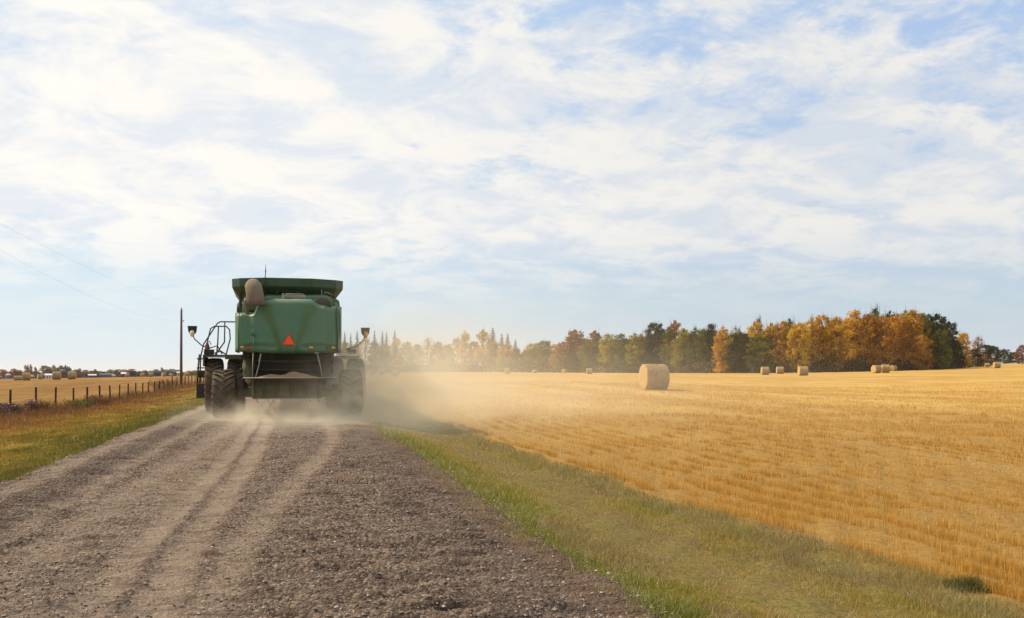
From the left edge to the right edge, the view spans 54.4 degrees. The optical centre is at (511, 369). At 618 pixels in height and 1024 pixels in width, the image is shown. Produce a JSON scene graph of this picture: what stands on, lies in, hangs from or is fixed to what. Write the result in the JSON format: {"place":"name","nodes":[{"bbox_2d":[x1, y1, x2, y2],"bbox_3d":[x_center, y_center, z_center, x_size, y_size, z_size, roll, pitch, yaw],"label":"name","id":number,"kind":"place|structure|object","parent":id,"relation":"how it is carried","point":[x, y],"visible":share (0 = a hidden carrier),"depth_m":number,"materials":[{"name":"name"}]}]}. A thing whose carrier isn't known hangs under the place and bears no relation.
{"place":"outdoors","nodes":[
{"label":"outdoors","id":0,"kind":"place"},
{"bbox_2d":[0,383,204,486],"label":"ditch grass","id":1,"kind":"structure","parent":0,"point":[131,423],"depth_m":28.68,"materials":[{"name":"green plant"}]},
{"bbox_2d":[0,397,674,617],"bbox_3d":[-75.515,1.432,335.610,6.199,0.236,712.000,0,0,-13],"label":"road","id":2,"kind":"structure","parent":0,"point":[307,419],"depth_m":8.60,"materials":[{"name":"grey gravel"}]},
{"bbox_2d":[188,266,369,417],"bbox_3d":[-7.585,-0.855,32.668,5.868,4.590,8.718,0,0,-14],"label":"combine harvester","id":3,"kind":"object","parent":2,"relation":"on","point":[284,326],"visible":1,"depth_m":29.26,"materials":[{"name":"metal"}]},
{"bbox_2d":[260,371,315,376],"bbox_3d":[-6.435,0.133,28.841,1.860,0.188,0.500,0,0,-14],"label":"chaff heap","id":4,"kind":"object","parent":3,"relation":"on","point":[293,374],"visible":0.85,"depth_m":28.68,"materials":[{"name":"plant"}]},
{"bbox_2d":[0,363,1023,617],"bbox_3d":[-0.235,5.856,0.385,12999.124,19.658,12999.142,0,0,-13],"label":"ground","id":5,"kind":"structure","parent":0,"point":[376,383],"depth_m":22.26,"materials":[{"name":"yellow plant"}]},
{"bbox_2d":[0,403,21,413],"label":"weed clump","id":6,"kind":"object","parent":5,"relation":"on","point":[7,406],"visible":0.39,"depth_m":38.88,"materials":[{"name":"brown plant"}]},
{"bbox_2d":[22,373,30,379],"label":"round bale","id":7,"kind":"object","parent":5,"relation":"on","point":[26,376],"visible":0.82,"depth_m":194.38,"materials":[{"name":"plant"}]},
{"bbox_2d":[23,398,39,411],"bbox_3d":[-20.265,1.528,42.002,0.648,0.657,0.654,0,0,13],"label":"weed clump","id":8,"kind":"object","parent":5,"relation":"on","point":[34,403],"visible":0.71,"depth_m":41.89,"materials":[{"name":"brown plant"}]},
{"bbox_2d":[37,365,50,377],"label":"autumn tree","id":9,"kind":"object","parent":5,"relation":"on","point":[44,367],"visible":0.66,"depth_m":623.23,"materials":[{"name":"brown plant"}]},
{"bbox_2d":[35,399,54,410],"bbox_3d":[-20.783,1.602,44.000,1.059,0.655,1.024,0,0,-13],"label":"weed clump","id":10,"kind":"object","parent":5,"relation":"on","point":[43,405],"visible":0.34,"depth_m":44.09,"materials":[{"name":"brown plant"}]},
{"bbox_2d":[52,371,60,379],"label":"round bale","id":11,"kind":"object","parent":5,"relation":"on","point":[56,375],"visible":1,"depth_m":195.38,"materials":[{"name":"plant"}]},
{"bbox_2d":[62,365,67,377],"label":"autumn tree","id":12,"kind":"object","parent":5,"relation":"on","point":[65,370],"visible":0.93,"depth_m":624.31,"materials":[{"name":"grey plant"}]},
{"bbox_2d":[68,371,76,378],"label":"round bale","id":13,"kind":"object","parent":5,"relation":"on","point":[72,374],"visible":0.92,"depth_m":195.40,"materials":[{"name":"plant"}]},
{"bbox_2d":[63,398,95,407],"bbox_3d":[-20.844,1.618,47.969,1.353,0.606,1.456,0,0,36],"label":"weed clump","id":14,"kind":"object","parent":5,"relation":"on","point":[84,401],"visible":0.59,"depth_m":47.91,"materials":[{"name":"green plant"}]},
{"bbox_2d":[84,394,114,402],"bbox_3d":[-22.828,1.660,54.966,1.615,0.650,1.666,0,0,-13],"label":"weed clump","id":15,"kind":"object","parent":5,"relation":"on","point":[99,400],"visible":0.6,"depth_m":54.68,"materials":[{"name":"brown plant"}]},
{"bbox_2d":[0,375,203,407],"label":"wire fence","id":16,"kind":"object","parent":5,"relation":"on","point":[10,396],"visible":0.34,"depth_m":62.28,"materials":[{"name":"brown wood"}]},
{"bbox_2d":[0,379,204,427],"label":"weeds","id":17,"kind":"object","parent":5,"relation":"on","point":[69,407],"visible":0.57,"depth_m":46.50,"materials":[{"name":"brown plant"}]},
{"bbox_2d":[148,379,175,388],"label":"weed clump","id":18,"kind":"object","parent":5,"relation":"on","point":[157,384],"visible":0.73,"depth_m":91.75,"materials":[{"name":"brown plant"}]},
{"bbox_2d":[180,307,183,382],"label":"utility pole","id":19,"kind":"object","parent":5,"relation":"on","point":[181,352],"visible":0.91,"depth_m":117.89,"materials":[{"name":"brown wood"}]},
{"bbox_2d":[336,342,351,366],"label":"autumn tree","id":20,"kind":"object","parent":5,"relation":"on","point":[344,346],"visible":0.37,"depth_m":440.95,"materials":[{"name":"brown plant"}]},
{"bbox_2d":[344,342,366,363],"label":"autumn tree","id":21,"kind":"object","parent":5,"relation":"on","point":[357,352],"visible":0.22,"depth_m":432.69,"materials":[{"name":"beige plant"}]},
{"bbox_2d":[356,337,373,372],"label":"autumn tree","id":22,"kind":"object","parent":5,"relation":"on","point":[365,349],"visible":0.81,"depth_m":426.65,"materials":[{"name":"grey plant"}]},
{"bbox_2d":[367,341,384,369],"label":"autumn tree","id":23,"kind":"object","parent":5,"relation":"on","point":[374,346],"visible":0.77,"depth_m":426.50,"materials":[{"name":"brown plant"}]},
{"bbox_2d":[376,343,394,365],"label":"autumn tree","id":24,"kind":"object","parent":5,"relation":"on","point":[385,351],"visible":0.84,"depth_m":425.15,"materials":[{"name":"beige plant"}]},
{"bbox_2d":[391,369,398,376],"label":"round bale","id":25,"kind":"object","parent":5,"relation":"on","point":[394,372],"visible":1,"depth_m":204.30,"materials":[{"name":"plant"}]},
{"bbox_2d":[390,332,399,364],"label":"spruce tree","id":26,"kind":"object","parent":5,"relation":"on","point":[394,338],"visible":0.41,"depth_m":428.72,"materials":[{"name":"brown plant"}]},
{"bbox_2d":[387,337,403,369],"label":"autumn tree","id":27,"kind":"object","parent":5,"relation":"on","point":[396,356],"visible":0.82,"depth_m":415.10,"materials":[{"name":"beige plant"}]},
{"bbox_2d":[397,341,416,371],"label":"autumn tree","id":28,"kind":"object","parent":5,"relation":"on","point":[408,347],"visible":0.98,"depth_m":410.07,"materials":[{"name":"brown plant"}]},
{"bbox_2d":[408,344,426,368],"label":"autumn tree","id":29,"kind":"object","parent":5,"relation":"on","point":[416,350],"visible":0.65,"depth_m":412.07,"materials":[{"name":"beige plant"}]},
{"bbox_2d":[419,338,433,365],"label":"autumn tree","id":30,"kind":"object","parent":5,"relation":"on","point":[428,346],"visible":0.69,"depth_m":407.99,"materials":[{"name":"beige plant"}]},
{"bbox_2d":[428,340,446,371],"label":"autumn tree","id":31,"kind":"object","parent":5,"relation":"on","point":[437,348],"visible":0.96,"depth_m":397.37,"materials":[{"name":"brown plant"}]},
{"bbox_2d":[439,344,456,371],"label":"autumn tree","id":32,"kind":"object","parent":5,"relation":"on","point":[447,354],"visible":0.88,"depth_m":395.50,"materials":[{"name":"beige plant"}]},
{"bbox_2d":[448,336,463,364],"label":"autumn tree","id":33,"kind":"object","parent":5,"relation":"on","point":[455,345],"visible":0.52,"depth_m":395.81,"materials":[{"name":"brown plant"}]},
{"bbox_2d":[455,330,473,370],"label":"autumn tree","id":34,"kind":"object","parent":5,"relation":"on","point":[462,348],"visible":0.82,"depth_m":386.96,"materials":[{"name":"beige plant"}]},
{"bbox_2d":[467,340,481,368],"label":"autumn tree","id":35,"kind":"object","parent":5,"relation":"on","point":[471,354],"visible":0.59,"depth_m":382.18,"materials":[{"name":"brown plant"}]},
{"bbox_2d":[473,325,492,370],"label":"autumn tree","id":36,"kind":"object","parent":5,"relation":"on","point":[480,349],"visible":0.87,"depth_m":376.82,"materials":[{"name":"beige plant"}]},
{"bbox_2d":[486,328,497,365],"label":"spruce tree","id":37,"kind":"object","parent":5,"relation":"on","point":[492,338],"visible":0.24,"depth_m":382.07,"materials":[{"name":"brown plant"}]},
{"bbox_2d":[486,341,503,367],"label":"autumn tree","id":38,"kind":"object","parent":5,"relation":"on","point":[493,349],"visible":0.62,"depth_m":370.00,"materials":[{"name":"brown plant"}]},
{"bbox_2d":[494,344,514,370],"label":"autumn tree","id":39,"kind":"object","parent":5,"relation":"on","point":[503,358],"visible":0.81,"depth_m":363.98,"materials":[{"name":"beige plant"}]},
{"bbox_2d":[508,348,522,371],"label":"autumn tree","id":40,"kind":"object","parent":5,"relation":"on","point":[515,352],"visible":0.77,"depth_m":357.55,"materials":[{"name":"brown plant"}]},
{"bbox_2d":[520,343,536,370],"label":"autumn tree","id":41,"kind":"object","parent":5,"relation":"on","point":[528,350],"visible":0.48,"depth_m":356.35,"materials":[{"name":"yellow plant"}]},
{"bbox_2d":[529,340,554,371],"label":"autumn tree","id":42,"kind":"object","parent":5,"relation":"on","point":[538,349],"visible":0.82,"depth_m":345.35,"materials":[{"name":"green plant"}]},
{"bbox_2d":[547,343,568,370],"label":"autumn tree","id":43,"kind":"object","parent":5,"relation":"on","point":[556,355],"visible":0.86,"depth_m":339.35,"materials":[{"name":"orange plant"}]},
{"bbox_2d":[558,329,586,364],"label":"autumn tree","id":44,"kind":"object","parent":5,"relation":"on","point":[572,338],"visible":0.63,"depth_m":337.33,"materials":[{"name":"orange plant"}]},
{"bbox_2d":[575,338,591,362],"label":"autumn tree","id":45,"kind":"object","parent":5,"relation":"on","point":[578,350],"visible":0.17,"depth_m":337.76,"materials":[{"name":"brown plant"}]},
{"bbox_2d":[576,336,596,371],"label":"autumn tree","id":46,"kind":"object","parent":5,"relation":"on","point":[589,353],"visible":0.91,"depth_m":325.91,"materials":[{"name":"green plant"}]},
{"bbox_2d":[583,328,606,364],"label":"autumn tree","id":47,"kind":"object","parent":5,"relation":"on","point":[593,335],"visible":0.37,"depth_m":330.79,"materials":[{"name":"orange plant"}]},
{"bbox_2d":[589,338,603,365],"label":"autumn tree","id":48,"kind":"object","parent":5,"relation":"on","point":[597,349],"visible":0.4,"depth_m":328.85,"materials":[{"name":"brown plant"}]},
{"bbox_2d":[594,333,613,372],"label":"autumn tree","id":49,"kind":"object","parent":5,"relation":"on","point":[604,342],"visible":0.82,"depth_m":316.79,"materials":[{"name":"yellow plant"}]},
{"bbox_2d":[602,341,618,369],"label":"autumn tree","id":50,"kind":"object","parent":5,"relation":"on","point":[603,362],"visible":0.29,"depth_m":319.75,"materials":[{"name":"green plant"}]},
{"bbox_2d":[609,333,630,371],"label":"autumn tree","id":51,"kind":"object","parent":5,"relation":"on","point":[623,342],"visible":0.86,"depth_m":307.31,"materials":[{"name":"green plant"}]},
{"bbox_2d":[623,333,644,372],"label":"autumn tree","id":52,"kind":"object","parent":5,"relation":"on","point":[633,342],"visible":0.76,"depth_m":300.29,"materials":[{"name":"green plant"}]},
{"bbox_2d":[629,336,644,363],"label":"autumn tree","id":53,"kind":"object","parent":5,"relation":"on","point":[641,339],"visible":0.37,"depth_m":301.62,"materials":[{"name":"green plant"}]},
{"bbox_2d":[635,327,652,364],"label":"autumn tree","id":54,"kind":"object","parent":5,"relation":"on","point":[642,344],"visible":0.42,"depth_m":295.78,"materials":[{"name":"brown plant"}]},
{"bbox_2d":[642,322,665,363],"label":"autumn tree","id":55,"kind":"object","parent":5,"relation":"on","point":[658,330],"visible":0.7,"depth_m":284.77,"materials":[{"name":"green plant"}]},
{"bbox_2d":[639,364,669,389],"bbox_3d":[8.277,0.402,57.996,1.431,1.530,1.604,0,-1,-13],"label":"round bale","id":56,"kind":"object","parent":5,"relation":"on","point":[654,376],"visible":0.95,"depth_m":57.40,"materials":[{"name":"plant"}]},
{"bbox_2d":[657,327,676,372],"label":"autumn tree","id":57,"kind":"object","parent":5,"relation":"on","point":[666,351],"visible":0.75,"depth_m":274.36,"materials":[{"name":"green plant"}]},
{"bbox_2d":[344,356,994,372],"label":"undergrowth","id":58,"kind":"object","parent":5,"relation":"on","point":[570,368],"visible":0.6,"depth_m":286.21,"materials":[{"name":"brown plant"}]},
{"bbox_2d":[662,317,680,372],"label":"autumn tree","id":59,"kind":"object","parent":5,"relation":"on","point":[674,325],"visible":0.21,"depth_m":279.07,"materials":[{"name":"orange plant"}]},
{"bbox_2d":[669,325,690,372],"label":"autumn tree","id":60,"kind":"object","parent":5,"relation":"on","point":[678,352],"visible":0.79,"depth_m":266.63,"materials":[{"name":"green plant"}]},
{"bbox_2d":[685,324,705,370],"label":"autumn tree","id":61,"kind":"object","parent":5,"relation":"on","point":[692,335],"visible":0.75,"depth_m":262.00,"materials":[{"name":"green plant"}]},
{"bbox_2d":[367,380,1023,606],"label":"stubble","id":62,"kind":"object","parent":5,"relation":"on","point":[1009,566],"visible":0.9,"depth_m":17.84,"materials":[{"name":"yellow plant"}]},
{"bbox_2d":[694,327,707,369],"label":"autumn tree","id":63,"kind":"object","parent":5,"relation":"on","point":[699,332],"visible":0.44,"depth_m":259.57,"materials":[{"name":"green plant"}]},
{"bbox_2d":[697,323,719,372],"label":"autumn tree","id":64,"kind":"object","parent":5,"relation":"on","point":[708,334],"visible":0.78,"depth_m":253.12,"materials":[{"name":"green plant"}]},
{"bbox_2d":[711,326,732,372],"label":"autumn tree","id":65,"kind":"object","parent":5,"relation":"on","point":[718,347],"visible":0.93,"depth_m":237.90,"materials":[{"name":"orange plant"}]},
{"bbox_2d":[721,330,754,372],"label":"autumn tree","id":66,"kind":"object","parent":5,"relation":"on","point":[739,354],"visible":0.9,"depth_m":234.26,"materials":[{"name":"green plant"}]},
{"bbox_2d":[743,320,762,358],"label":"autumn tree","id":67,"kind":"object","parent":5,"relation":"on","point":[751,329],"visible":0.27,"depth_m":246.29,"materials":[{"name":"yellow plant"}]},
{"bbox_2d":[745,332,775,372],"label":"autumn tree","id":68,"kind":"object","parent":5,"relation":"on","point":[759,350],"visible":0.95,"depth_m":229.88,"materials":[{"name":"green plant"}]},
{"bbox_2d":[761,367,769,374],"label":"round bale","id":69,"kind":"object","parent":5,"relation":"on","point":[765,371],"visible":1,"depth_m":181.38,"materials":[{"name":"plant"}]},
{"bbox_2d":[761,320,779,369],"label":"autumn tree","id":70,"kind":"object","parent":5,"relation":"on","point":[769,331],"visible":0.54,"depth_m":240.39,"materials":[{"name":"orange plant"}]},
{"bbox_2d":[776,367,783,373],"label":"round bale","id":71,"kind":"object","parent":5,"relation":"on","point":[779,370],"visible":1,"depth_m":196.36,"materials":[{"name":"plant"}]},
{"bbox_2d":[769,318,794,365],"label":"autumn tree","id":72,"kind":"object","parent":5,"relation":"on","point":[782,333],"visible":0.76,"depth_m":238.12,"materials":[{"name":"orange plant"}]},
{"bbox_2d":[780,315,794,355],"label":"autumn tree","id":73,"kind":"object","parent":5,"relation":"on","point":[790,322],"visible":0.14,"depth_m":247.07,"materials":[{"name":"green plant"}]},
{"bbox_2d":[784,320,811,371],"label":"autumn tree","id":74,"kind":"object","parent":5,"relation":"on","point":[797,333],"visible":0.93,"depth_m":234.10,"materials":[{"name":"orange plant"}]},
{"bbox_2d":[797,366,808,375],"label":"round bale","id":75,"kind":"object","parent":5,"relation":"on","point":[802,370],"visible":1,"depth_m":159.40,"materials":[{"name":"plant"}]},
{"bbox_2d":[799,313,823,369],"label":"autumn tree","id":76,"kind":"object","parent":5,"relation":"on","point":[814,326],"visible":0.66,"depth_m":237.46,"materials":[{"name":"orange plant"}]},
{"bbox_2d":[810,314,839,371],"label":"autumn tree","id":77,"kind":"object","parent":5,"relation":"on","point":[827,321],"visible":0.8,"depth_m":237.50,"materials":[{"name":"orange plant"}]},
{"bbox_2d":[821,314,850,370],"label":"autumn tree","id":78,"kind":"object","parent":5,"relation":"on","point":[841,332],"visible":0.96,"depth_m":236.27,"materials":[{"name":"orange plant"}]},
{"bbox_2d":[837,317,857,367],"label":"autumn tree","id":79,"kind":"object","parent":5,"relation":"on","point":[849,328],"visible":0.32,"depth_m":242.88,"materials":[{"name":"orange plant"}]},
{"bbox_2d":[843,310,867,371],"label":"autumn tree","id":80,"kind":"object","parent":5,"relation":"on","point":[855,315],"visible":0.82,"depth_m":240.00,"materials":[{"name":"orange plant"}]},
{"bbox_2d":[855,309,881,370],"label":"autumn tree","id":81,"kind":"object","parent":5,"relation":"on","point":[870,359],"visible":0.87,"depth_m":238.65,"materials":[{"name":"orange plant"}]},
{"bbox_2d":[869,305,880,319],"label":"autumn tree","id":82,"kind":"object","parent":5,"relation":"on","point":[875,312],"visible":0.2,"depth_m":254.29,"materials":[{"name":"green plant"}]},
{"bbox_2d":[871,365,881,372],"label":"round bale","id":83,"kind":"object","parent":5,"relation":"on","point":[876,368],"visible":0.93,"depth_m":183.49,"materials":[{"name":"plant"}]},
{"bbox_2d":[866,315,896,365],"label":"autumn tree","id":84,"kind":"object","parent":5,"relation":"on","point":[883,325],"visible":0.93,"depth_m":237.72,"materials":[{"name":"orange plant"}]},
{"bbox_2d":[881,364,889,372],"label":"round bale","id":85,"kind":"object","parent":5,"relation":"on","point":[885,368],"visible":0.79,"depth_m":185.36,"materials":[{"name":"plant"}]},
{"bbox_2d":[884,310,912,368],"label":"autumn tree","id":86,"kind":"object","parent":5,"relation":"on","point":[899,327],"visible":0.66,"depth_m":241.53,"materials":[{"name":"orange plant"}]},
{"bbox_2d":[895,305,912,352],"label":"autumn tree","id":87,"kind":"object","parent":5,"relation":"on","point":[904,313],"visible":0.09,"depth_m":250.51,"materials":[{"name":"orange plant"}]},
{"bbox_2d":[898,307,925,368],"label":"autumn tree","id":88,"kind":"object","parent":5,"relation":"on","point":[910,319],"visible":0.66,"depth_m":242.17,"materials":[{"name":"orange plant"}]},
{"bbox_2d":[908,335,933,369],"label":"autumn tree","id":89,"kind":"object","parent":5,"relation":"on","point":[925,355],"visible":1,"depth_m":236.26,"materials":[{"name":"orange plant"}]},
{"bbox_2d":[911,313,936,357],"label":"autumn tree","id":90,"kind":"object","parent":5,"relation":"on","point":[927,321],"visible":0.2,"depth_m":246.71,"materials":[{"name":"green plant"}]},
{"bbox_2d":[923,310,951,360],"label":"autumn tree","id":91,"kind":"object","parent":5,"relation":"on","point":[942,321],"visible":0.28,"depth_m":247.13,"materials":[{"name":"green plant"}]},
{"bbox_2d":[925,329,952,369],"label":"autumn tree","id":92,"kind":"object","parent":5,"relation":"on","point":[940,335],"visible":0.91,"depth_m":240.64,"materials":[{"name":"green plant"}]},
{"bbox_2d":[937,316,962,367],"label":"autumn tree","id":93,"kind":"object","parent":5,"relation":"on","point":[953,341],"visible":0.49,"depth_m":250.87,"materials":[{"name":"green plant"}]},
{"bbox_2d":[949,342,967,368],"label":"autumn tree","id":94,"kind":"object","parent":5,"relation":"on","point":[962,356],"visible":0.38,"depth_m":253.25,"materials":[{"name":"green plant"}]},
{"bbox_2d":[956,332,972,367],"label":"autumn tree","id":95,"kind":"object","parent":5,"relation":"on","point":[963,337],"visible":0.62,"depth_m":256.08,"materials":[{"name":"orange plant"}]},
{"bbox_2d":[932,572,1008,594],"bbox_3d":[3.793,1.747,8.217,0.715,0.176,0.468,0,0,-13],"label":"grass tuft","id":96,"kind":"object","parent":5,"relation":"on","point":[966,584],"visible":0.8,"depth_m":8.15,"materials":[{"name":"green plant"}]},
{"bbox_2d":[965,348,983,366],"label":"autumn tree","id":97,"kind":"object","parent":5,"relation":"on","point":[975,351],"visible":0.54,"depth_m":277.57,"materials":[{"name":"green plant"}]},
{"bbox_2d":[971,334,986,361],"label":"autumn tree","id":98,"kind":"object","parent":5,"relation":"on","point":[975,343],"visible":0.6,"depth_m":294.72,"materials":[{"name":"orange plant"}]},
{"bbox_2d":[978,345,999,363],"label":"autumn tree","id":99,"kind":"object","parent":5,"relation":"on","point":[989,351],"visible":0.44,"depth_m":306.79,"materials":[{"name":"green plant"}]},
{"bbox_2d":[991,346,1003,361],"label":"autumn tree","id":100,"kind":"object","parent":5,"relation":"on","point":[998,351],"visible":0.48,"depth_m":398.65,"materials":[{"name":"green plant"}]},
{"bbox_2d":[999,349,1013,363],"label":"autumn tree","id":101,"kind":"object","parent":5,"relation":"on","point":[1005,352],"visible":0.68,"depth_m":403.93,"materials":[{"name":"green plant"}]},
{"bbox_2d":[1013,345,1023,363],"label":"autumn tree","id":102,"kind":"object","parent":5,"relation":"on","point":[1018,352],"visible":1,"depth_m":300.16,"materials":[{"name":"orange plant"}]},
{"bbox_2d":[0,0,1023,371],"label":"sky","id":103,"kind":"structure","parent":0,"point":[528,171],"materials":[{"name":"blue"}]},
{"bbox_2d":[355,395,1023,617],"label":"verge grass","id":104,"kind":"structure","parent":0,"point":[688,605],"depth_m":9.35,"materials":[{"name":"green plant"}]},
{"bbox_2d":[430,405,1023,615],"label":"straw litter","id":105,"kind":"object","parent":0,"point":[803,461],"visible":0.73,"depth_m":20.76,"materials":[{"name":"yellow plant"}]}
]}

